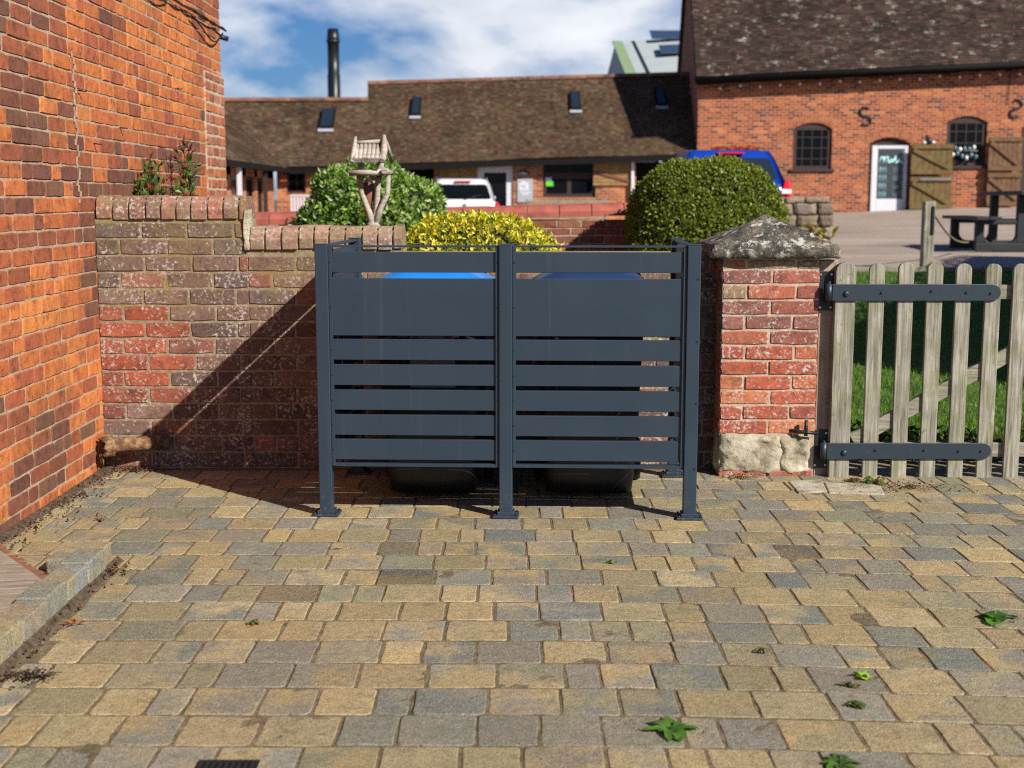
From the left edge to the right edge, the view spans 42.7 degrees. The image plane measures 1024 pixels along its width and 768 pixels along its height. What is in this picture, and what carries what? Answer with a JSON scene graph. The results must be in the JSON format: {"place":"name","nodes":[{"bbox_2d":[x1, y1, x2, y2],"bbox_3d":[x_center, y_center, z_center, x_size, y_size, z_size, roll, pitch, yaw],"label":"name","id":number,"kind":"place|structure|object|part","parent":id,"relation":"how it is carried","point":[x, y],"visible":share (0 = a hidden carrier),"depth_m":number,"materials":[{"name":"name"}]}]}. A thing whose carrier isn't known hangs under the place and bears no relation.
{"place":"outdoors","nodes":[
{"label":"outdoors","id":0,"kind":"place"},
{"bbox_2d":[274,200,277,211],"bbox_3d":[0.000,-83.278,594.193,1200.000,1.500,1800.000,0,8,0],"label":"ground","id":1,"kind":"structure","parent":0,"point":[275,206],"depth_m":178.41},
{"bbox_2d":[0,542,123,676],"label":"kerb edging","id":2,"kind":"object","parent":1,"relation":"on","point":[29,613],"visible":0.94,"depth_m":4.29,"materials":[{"name":"stone"}]},
{"bbox_2d":[0,0,226,533],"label":"brick building","id":3,"kind":"structure","parent":1,"relation":"on","point":[102,97],"depth_m":6.12,"materials":[{"name":"orange brick"}]},
{"bbox_2d":[159,0,228,41],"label":"black cable","id":4,"kind":"object","parent":3,"relation":"attached to","point":[221,36],"visible":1,"depth_m":8.66,"materials":[{"name":"rubber"}]},
{"bbox_2d":[95,195,716,467],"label":"garden wall","id":5,"kind":"structure","parent":1,"relation":"on","point":[207,313],"depth_m":6.55,"materials":[{"name":"brick"}]},
{"bbox_2d":[96,435,168,465],"bbox_3d":[-1.888,0.320,6.540,0.350,0.148,0.113,-4,9,-27],"label":"stone block","id":6,"kind":"object","parent":5,"relation":"attached to","point":[109,446],"visible":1,"depth_m":6.51,"materials":[{"name":"beige stone"}]},
{"bbox_2d":[608,30,679,161],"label":"metal shed","id":7,"kind":"structure","parent":1,"relation":"on","point":[649,56],"depth_m":61.34,"materials":[{"name":"metal"}]},
{"bbox_2d":[850,419,1023,462],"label":"ground cover","id":8,"kind":"object","parent":1,"relation":"on","point":[970,435],"visible":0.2,"depth_m":7.09,"materials":[{"name":"green plant"}]},
{"bbox_2d":[218,0,681,199],"label":"sky","id":9,"kind":"structure","parent":0,"point":[273,48],"materials":[{"name":"blue"}]},
{"bbox_2d":[0,457,1023,767],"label":"paving","id":10,"kind":"structure","parent":0,"point":[918,685],"depth_m":4.18,"materials":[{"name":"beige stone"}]},
{"bbox_2d":[0,666,60,687],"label":"leaf litter","id":11,"kind":"object","parent":10,"relation":"on","point":[27,674],"visible":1,"depth_m":3.72,"materials":[{"name":"brown plant"}]},
{"bbox_2d":[0,466,119,542],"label":"soil strip","id":12,"kind":"object","parent":10,"relation":"on","point":[13,530],"visible":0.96,"depth_m":5.79,"materials":[{"name":"brown soil"}]},
{"bbox_2d":[0,467,129,679],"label":"dirt crumbs","id":13,"kind":"object","parent":10,"relation":"on","point":[83,492],"visible":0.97,"depth_m":5.47,"materials":[{"name":"brown soil"}]},
{"bbox_2d":[63,617,88,623],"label":"dead leaf","id":14,"kind":"object","parent":10,"relation":"on","point":[72,621],"visible":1,"depth_m":4.19,"materials":[{"name":"orange plant"}]},
{"bbox_2d":[92,513,116,521],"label":"weed","id":15,"kind":"object","parent":10,"relation":"on","point":[101,519],"visible":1,"depth_m":5.55,"materials":[{"name":"brown plant"}]},
{"bbox_2d":[104,564,130,576],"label":"leaf litter","id":16,"kind":"object","parent":10,"relation":"on","point":[112,569],"visible":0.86,"depth_m":4.77,"materials":[{"name":"brown plant"}]},
{"bbox_2d":[114,465,163,472],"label":"leaf litter","id":17,"kind":"object","parent":10,"relation":"on","point":[133,469],"visible":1,"depth_m":6.55,"materials":[{"name":"brown plant"}]},
{"bbox_2d":[195,760,259,767],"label":"drain cover","id":18,"kind":"object","parent":10,"relation":"in","point":[227,763],"visible":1,"depth_m":3.15,"materials":[{"name":"black metal"}]},
{"bbox_2d":[245,619,263,624],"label":"weed","id":19,"kind":"object","parent":10,"relation":"on","point":[253,621],"visible":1,"depth_m":4.20,"materials":[{"name":"brown plant"}]},
{"bbox_2d":[379,272,494,492],"bbox_3d":[-0.354,-0.031,6.113,0.530,1.050,0.654,0,8,2],"label":"wheelie bin","id":20,"kind":"object","parent":10,"relation":"on","point":[435,479],"visible":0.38,"depth_m":5.92,"materials":[{"name":"plastic"}]},
{"bbox_2d":[312,238,702,520],"bbox_3d":[-0.003,-0.069,5.975,1.665,1.163,0.960,0,8,2],"label":"bin enclosure","id":21,"kind":"object","parent":10,"relation":"on","point":[505,307],"visible":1,"depth_m":5.53,"materials":[{"name":"metal"}]},
{"bbox_2d":[59,477,1023,750],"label":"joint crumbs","id":22,"kind":"object","parent":10,"relation":"on","point":[505,569],"visible":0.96,"depth_m":4.05,"materials":[{"name":"brown soil"}]},
{"bbox_2d":[532,273,643,492],"bbox_3d":[0.356,-0.030,6.103,0.530,1.050,0.654,0,8,2],"label":"wheelie bin","id":23,"kind":"object","parent":10,"relation":"on","point":[582,480],"visible":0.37,"depth_m":5.91,"materials":[{"name":"plastic"}]},
{"bbox_2d":[638,717,705,741],"bbox_3d":[0.410,0.883,3.358,0.126,0.023,0.150,-8,11,-43],"label":"weed","id":24,"kind":"object","parent":10,"relation":"on","point":[675,730],"visible":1,"depth_m":3.36,"materials":[{"name":"green plant"}]},
{"bbox_2d":[716,473,768,480],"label":"leaf litter","id":25,"kind":"object","parent":10,"relation":"on","point":[738,476],"visible":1,"depth_m":6.39,"materials":[{"name":"brown plant"}]},
{"bbox_2d":[747,647,783,652],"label":"weed","id":26,"kind":"object","parent":10,"relation":"on","point":[762,649],"visible":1,"depth_m":3.94,"materials":[{"name":"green plant"}]},
{"bbox_2d":[696,214,842,476],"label":"gate pillar","id":27,"kind":"structure","parent":10,"relation":"on","point":[766,317],"depth_m":6.38,"materials":[{"name":"brick"}]},
{"bbox_2d":[789,479,826,493],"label":"stone slab","id":28,"kind":"structure","parent":10,"relation":"on","point":[807,486],"depth_m":6.18,"materials":[{"name":"beige stone"}]},
{"bbox_2d":[789,259,837,474],"bbox_3d":[1.491,-0.065,6.406,0.242,1.077,0.146,-6,10,-38],"label":"gate post","id":29,"kind":"object","parent":10,"relation":"on","point":[824,331],"visible":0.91,"depth_m":6.39,"materials":[{"name":"brown wood"}]},
{"bbox_2d":[820,262,1023,477],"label":"picket gate","id":30,"kind":"structure","parent":29,"relation":"attached to","point":[844,292],"depth_m":6.35,"materials":[{"name":"brown wood"}]},
{"bbox_2d":[821,753,862,767],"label":"weed","id":31,"kind":"object","parent":10,"relation":"on","point":[840,761],"visible":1,"depth_m":3.16,"materials":[{"name":"green plant"}]},
{"bbox_2d":[834,681,861,687],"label":"weed","id":32,"kind":"object","parent":10,"relation":"on","point":[848,683],"visible":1,"depth_m":3.67,"materials":[{"name":"brown plant"}]},
{"bbox_2d":[844,477,861,481],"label":"weed","id":33,"kind":"object","parent":10,"relation":"on","point":[854,479],"visible":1,"depth_m":6.32,"materials":[{"name":"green plant"}]},
{"bbox_2d":[824,482,883,495],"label":"stone slab","id":34,"kind":"structure","parent":10,"relation":"on","point":[839,488],"depth_m":6.11,"materials":[{"name":"beige stone"}]},
{"bbox_2d":[843,700,866,708],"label":"weed","id":35,"kind":"object","parent":10,"relation":"on","point":[856,703],"visible":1,"depth_m":3.52,"materials":[{"name":"green plant"}]},
{"bbox_2d":[852,669,880,679],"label":"weed","id":36,"kind":"object","parent":10,"relation":"on","point":[864,675],"visible":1,"depth_m":3.73,"materials":[{"name":"green plant"}]},
{"bbox_2d":[862,475,891,484],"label":"weed","id":37,"kind":"object","parent":10,"relation":"on","point":[867,480],"visible":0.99,"depth_m":6.28,"materials":[{"name":"green plant"}]},
{"bbox_2d":[855,479,994,500],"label":"leaf litter","id":38,"kind":"object","parent":10,"relation":"on","point":[907,485],"visible":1,"depth_m":6.17,"materials":[{"name":"brown plant"}]},
{"bbox_2d":[980,610,1017,625],"bbox_3d":[1.564,0.756,4.242,0.137,0.029,0.112,-5,10,-34],"label":"weed","id":39,"kind":"object","parent":10,"relation":"on","point":[998,617],"visible":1,"depth_m":4.24,"materials":[{"name":"green plant"}]},
{"bbox_2d":[275,207,1023,266],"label":"yard","id":40,"kind":"structure","parent":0,"point":[891,238],"depth_m":21.73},
{"bbox_2d":[224,114,290,225],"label":"wing building","id":41,"kind":"structure","parent":40,"relation":"on","point":[252,165],"depth_m":33.83,"materials":[{"name":"tile"}]},
{"bbox_2d":[231,175,236,194],"bbox_3d":[-6.805,-4.332,32.059,0.070,1.511,1.220,0,8,0],"label":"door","id":42,"kind":"structure","parent":41,"relation":"in","point":[233,178],"depth_m":32.05,"materials":[{"name":"brown"}]},
{"bbox_2d":[246,177,252,196],"bbox_3d":[-6.805,-4.570,33.742,0.070,1.511,1.020,0,8,0],"label":"door","id":43,"kind":"structure","parent":41,"relation":"in","point":[249,192],"depth_m":33.87,"materials":[{"name":"black wood"}]},
{"bbox_2d":[257,178,262,225],"bbox_3d":[-6.805,-4.766,35.129,0.070,1.511,0.820,0,8,0],"label":"door","id":44,"kind":"structure","parent":41,"relation":"in","point":[259,180],"depth_m":35.35,"materials":[{"name":"black wood"}]},
{"bbox_2d":[289,195,309,224],"bbox_3d":[-5.856,-4.675,36.237,0.581,1.102,0.470,0,8,0],"label":"fence","id":45,"kind":"object","parent":40,"relation":"on","point":[297,201],"visible":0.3,"depth_m":36.37,"materials":[{"name":"paint"}]},
{"bbox_2d":[255,202,634,250],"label":"wall","id":46,"kind":"structure","parent":40,"relation":"on","point":[588,231],"depth_m":12.21,"materials":[{"name":"brick"}]},
{"bbox_2d":[224,71,695,225],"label":"shop building","id":47,"kind":"structure","parent":40,"relation":"on","point":[608,137],"depth_m":37.91,"materials":[{"name":"tile"}]},
{"bbox_2d":[287,174,305,192],"bbox_3d":[-6.106,-5.748,37.171,0.533,0.664,0.060,0,8,0],"label":"window","id":48,"kind":"structure","parent":47,"relation":"in","point":[296,183],"depth_m":37.17,"materials":[{"name":"black glass"}]},
{"bbox_2d":[326,28,340,96],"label":"flue pipe","id":49,"kind":"object","parent":47,"relation":"attached to","point":[333,74],"visible":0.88,"depth_m":40.86,"materials":[{"name":"black metal"}]},
{"bbox_2d":[478,166,512,205],"bbox_3d":[-0.475,-5.249,37.212,0.996,1.846,0.060,0,8,0],"label":"door","id":50,"kind":"structure","parent":47,"relation":"in","point":[500,179],"depth_m":37.13,"materials":[{"name":"white paint"}]},
{"bbox_2d":[518,171,527,174],"bbox_3d":[0.313,-5.954,37.012,0.301,0.121,0.034,0,8,0],"label":"name plate","id":51,"kind":"object","parent":47,"relation":"attached to","point":[522,172],"visible":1,"depth_m":37.00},
{"bbox_2d":[517,179,532,201],"bbox_3d":[0.371,-5.474,37.075,0.440,0.654,0.042,0,8,0],"label":"wall sign","id":52,"kind":"object","parent":47,"relation":"attached to","point":[524,189],"visible":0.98,"depth_m":37.06,"materials":[{"name":"white paint"}]},
{"bbox_2d":[546,178,552,185],"bbox_3d":[1.060,-5.723,37.117,0.220,0.240,0.015,0,8,0],"label":"window notice","id":53,"kind":"object","parent":47,"relation":"attached to","point":[549,183],"depth_m":37.11,"materials":[{"name":"green paper"}]},
{"bbox_2d":[543,163,593,174],"bbox_3d":[1.622,-6.090,37.123,1.483,0.339,0.060,0,8,0],"label":"window","id":54,"kind":"structure","parent":47,"relation":"in","point":[564,169],"depth_m":37.11,"materials":[{"name":"black glass"}]},
{"bbox_2d":[543,175,594,196],"bbox_3d":[1.622,-5.612,37.191,1.483,0.619,0.060,0,8,0],"label":"window","id":55,"kind":"structure","parent":47,"relation":"in","point":[563,185],"depth_m":37.19,"materials":[{"name":"black glass"}]},
{"bbox_2d":[433,177,499,206],"bbox_3d":[-1.396,-4.513,33.710,2.080,1.542,4.150,-1,8,-7],"label":"white car","id":56,"kind":"object","parent":40,"relation":"on","point":[466,192],"visible":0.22,"depth_m":31.93,"materials":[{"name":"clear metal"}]},
{"bbox_3d":[-1.182,-4.683,31.929,1.314,0.360,0.270,-1,8,-7],"label":"rear window","id":57,"kind":"part","parent":56,"relation":"part of","materials":[{"name":"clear glass"}]},
{"bbox_2d":[526,199,607,218],"bbox_3d":[1.504,-4.638,36.114,2.251,0.897,0.416,0,8,0],"label":"bench","id":58,"kind":"object","parent":40,"relation":"on","point":[564,201],"visible":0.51,"depth_m":36.15,"materials":[{"name":"brown wood"}]},
{"bbox_2d":[675,150,791,196],"bbox_3d":[3.272,-3.010,21.213,2.060,1.475,3.950,0,8,0],"label":"blue car","id":59,"kind":"object","parent":40,"relation":"on","point":[765,160],"visible":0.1,"depth_m":19.62,"materials":[{"name":"blue metal"}]},
{"bbox_3d":[3.272,-3.203,19.516,1.298,0.328,0.270,0,8,0],"label":"rear window","id":60,"kind":"part","parent":59,"relation":"part of","materials":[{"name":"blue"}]},
{"bbox_2d":[782,196,833,239],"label":"stone wall","id":61,"kind":"structure","parent":40,"relation":"on","point":[814,211],"depth_m":16.87,"materials":[{"name":"beige stone"}]},
{"bbox_2d":[802,220,838,241],"bbox_3d":[3.978,-1.922,17.058,0.527,0.494,0.549,0,8,0],"label":"golden shrub","id":62,"kind":"object","parent":40,"relation":"on","point":[834,230],"visible":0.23,"depth_m":16.89,"materials":[{"name":"yellow plant"}]},
{"bbox_2d":[677,0,1023,212],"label":"brick barn","id":63,"kind":"structure","parent":40,"relation":"on","point":[815,139],"depth_m":36.37,"materials":[{"name":"red"}]},
{"bbox_2d":[713,146,760,149],"bbox_3d":[6.214,-6.455,36.288,1.342,0.306,0.379,0,8,0],"label":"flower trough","id":64,"kind":"object","parent":63,"relation":"attached to","point":[736,148],"visible":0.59,"depth_m":36.21,"materials":[{"name":"brown wood"}]},
{"bbox_2d":[792,129,831,168],"bbox_3d":[8.352,-6.575,36.529,1.062,1.181,0.060,0,8,0],"label":"window","id":65,"kind":"structure","parent":63,"relation":"in","point":[811,147],"depth_m":36.52,"materials":[{"name":"black glass"}]},
{"bbox_2d":[707,71,1023,89],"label":"string lights","id":66,"kind":"object","parent":63,"relation":"attached to","point":[868,78],"visible":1,"depth_m":35.96},
{"bbox_2d":[859,106,871,125],"bbox_3d":[9.795,-7.418,36.289,0.362,0.537,0.060,0,8,0],"label":"wall anchor","id":67,"kind":"object","parent":63,"relation":"attached to","point":[865,116],"depth_m":36.27,"materials":[{"name":"black metal"}]},
{"bbox_2d":[869,146,907,210],"bbox_3d":[10.509,-5.731,36.790,0.995,1.875,0.580,0,8,0],"label":"glass door","id":68,"kind":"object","parent":63,"relation":"in","point":[888,178],"visible":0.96,"depth_m":36.62,"materials":[{"name":"white paint"}]},
{"bbox_2d":[922,134,934,143],"bbox_3d":[11.475,-6.746,36.111,0.370,0.285,0.240,0,8,0],"label":"bird ornament","id":69,"kind":"object","parent":63,"relation":"on","point":[929,140],"visible":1,"depth_m":36.04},
{"bbox_2d":[909,177,952,209],"bbox_3d":[11.597,-5.287,36.312,1.154,0.898,0.090,0,8,0],"label":"stable door","id":70,"kind":"structure","parent":63,"relation":"in","point":[939,191],"depth_m":36.31,"materials":[{"name":"brown wood"}]},
{"bbox_2d":[910,144,953,174],"bbox_3d":[11.597,-6.201,36.183,1.154,0.836,0.090,0,8,0],"label":"stable door","id":71,"kind":"structure","parent":63,"relation":"in","point":[926,159],"depth_m":36.17,"materials":[{"name":"brown wood"}]},
{"bbox_2d":[953,145,977,159],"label":"hanging shells","id":72,"kind":"object","parent":63,"relation":"attached to","point":[964,149],"visible":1,"depth_m":36.28,"materials":[{"name":"ceramic"}]},
{"bbox_2d":[946,122,985,165],"bbox_3d":[12.628,-6.708,36.511,1.096,1.269,0.060,0,8,0],"label":"window","id":73,"kind":"structure","parent":63,"relation":"in","point":[960,134],"depth_m":36.48,"materials":[{"name":"black glass"}]},
{"bbox_2d":[986,173,1021,205],"bbox_3d":[13.648,-5.402,36.397,0.930,0.923,0.091,0,8,0],"label":"stable door","id":74,"kind":"structure","parent":63,"relation":"in","point":[995,181],"depth_m":36.38,"materials":[{"name":"red wood"}]},
{"bbox_2d":[987,137,1023,170],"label":"stable door","id":75,"kind":"structure","parent":63,"relation":"in","point":[1004,153],"depth_m":36.25,"materials":[{"name":"red wood"}]},
{"bbox_2d":[1009,99,1022,118],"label":"wall anchor","id":76,"kind":"object","parent":63,"relation":"attached to","point":[1015,108],"depth_m":36.24,"materials":[{"name":"black metal"}]},
{"bbox_2d":[1020,127,1023,190],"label":"doorway","id":77,"kind":"structure","parent":63,"relation":"in","point":[1022,163],"depth_m":36.50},
{"bbox_2d":[919,201,935,266],"bbox_3d":[4.477,-1.577,14.116,0.116,0.772,0.125,0,8,0],"label":"rope post","id":78,"kind":"object","parent":40,"relation":"on","point":[927,234],"visible":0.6,"depth_m":14.07,"materials":[{"name":"brown wood"}]},
{"bbox_2d":[935,215,968,242],"bbox_3d":[5.245,-1.835,15.596,0.024,0.416,3.322,4,9,25],"label":"rope","id":79,"kind":"object","parent":78,"relation":"attached to","point":[945,231],"visible":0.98,"depth_m":15.15,"materials":[{"name":"beige fabric"}]},
{"bbox_2d":[856,267,1012,270],"bbox_3d":[6.775,-1.034,14.008,10.450,0.430,0.090,0,8,0],"label":"timber edging","id":80,"kind":"object","parent":40,"relation":"on","point":[925,268],"depth_m":13.94,"materials":[{"name":"brown wood"}]},
{"bbox_2d":[942,191,1023,250],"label":"picnic table","id":81,"kind":"object","parent":40,"relation":"on","point":[989,241],"visible":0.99,"depth_m":17.50,"materials":[{"name":"wood"}]},
{"bbox_2d":[850,269,1023,441],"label":"lawn","id":82,"kind":"structure","parent":0,"point":[948,361],"depth_m":9.84,"materials":[{"name":"green plant"}]},
{"bbox_2d":[623,154,790,250],"bbox_3d":[1.699,-1.148,11.497,1.448,1.727,1.333,0,8,0],"label":"clipped hedge","id":83,"kind":"object","parent":82,"relation":"on","point":[695,200],"visible":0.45,"depth_m":10.99,"materials":[{"name":"green plant"}]},
{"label":"flower bed","id":84,"kind":"structure","parent":0,"visible":0},
{"bbox_2d":[133,152,201,195],"bbox_3d":[-1.943,-0.534,7.307,0.449,1.515,0.436,4,9,25],"label":"flowering shrub","id":85,"kind":"object","parent":84,"relation":"on","point":[151,186],"visible":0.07,"depth_m":7.22,"materials":[{"name":"green plant"}]},
{"bbox_2d":[171,135,195,195],"bbox_3d":[-1.942,-0.688,7.886,0.174,1.616,0.172,0,8,0],"label":"red spiky plant","id":86,"kind":"object","parent":84,"relation":"on","point":[185,144],"visible":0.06,"depth_m":7.79,"materials":[{"name":"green plant"}]},
{"bbox_2d":[291,155,449,249],"bbox_3d":[-1.190,-1.143,11.458,1.479,1.794,1.444,0,8,0],"label":"laurel hedge","id":87,"kind":"object","parent":84,"relation":"on","point":[334,199],"visible":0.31,"depth_m":10.94,"materials":[{"name":"green plant"}]},
{"bbox_2d":[349,134,393,224],"bbox_3d":[-0.895,-0.725,8.324,0.278,1.690,0.425,0,8,0],"label":"bird table","id":88,"kind":"object","parent":84,"relation":"on","point":[368,151],"visible":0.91,"depth_m":8.19,"materials":[{"name":"beige wood"}]},
{"bbox_2d":[363,176,372,213],"bbox_3d":[-0.909,-1.196,8.274,0.068,0.250,0.068,0,8,0],"label":"bird feeder","id":89,"kind":"object","parent":88,"relation":"hanging from","point":[368,185],"visible":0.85,"depth_m":8.24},
{"bbox_2d":[405,208,563,250],"bbox_3d":[-0.227,-0.503,8.304,1.235,1.216,0.953,0,8,0],"label":"variegated bush","id":90,"kind":"object","parent":84,"relation":"on","point":[464,233],"visible":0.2,"depth_m":8.05,"materials":[{"name":"yellow plant"}]},
{"label":"soil pocket","id":91,"kind":"structure","parent":0,"visible":0},
{"bbox_2d":[0,543,45,612],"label":"wooden board","id":92,"kind":"object","parent":91,"relation":"on","point":[17,577],"visible":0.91,"depth_m":4.51,"materials":[{"name":"brown wood"}]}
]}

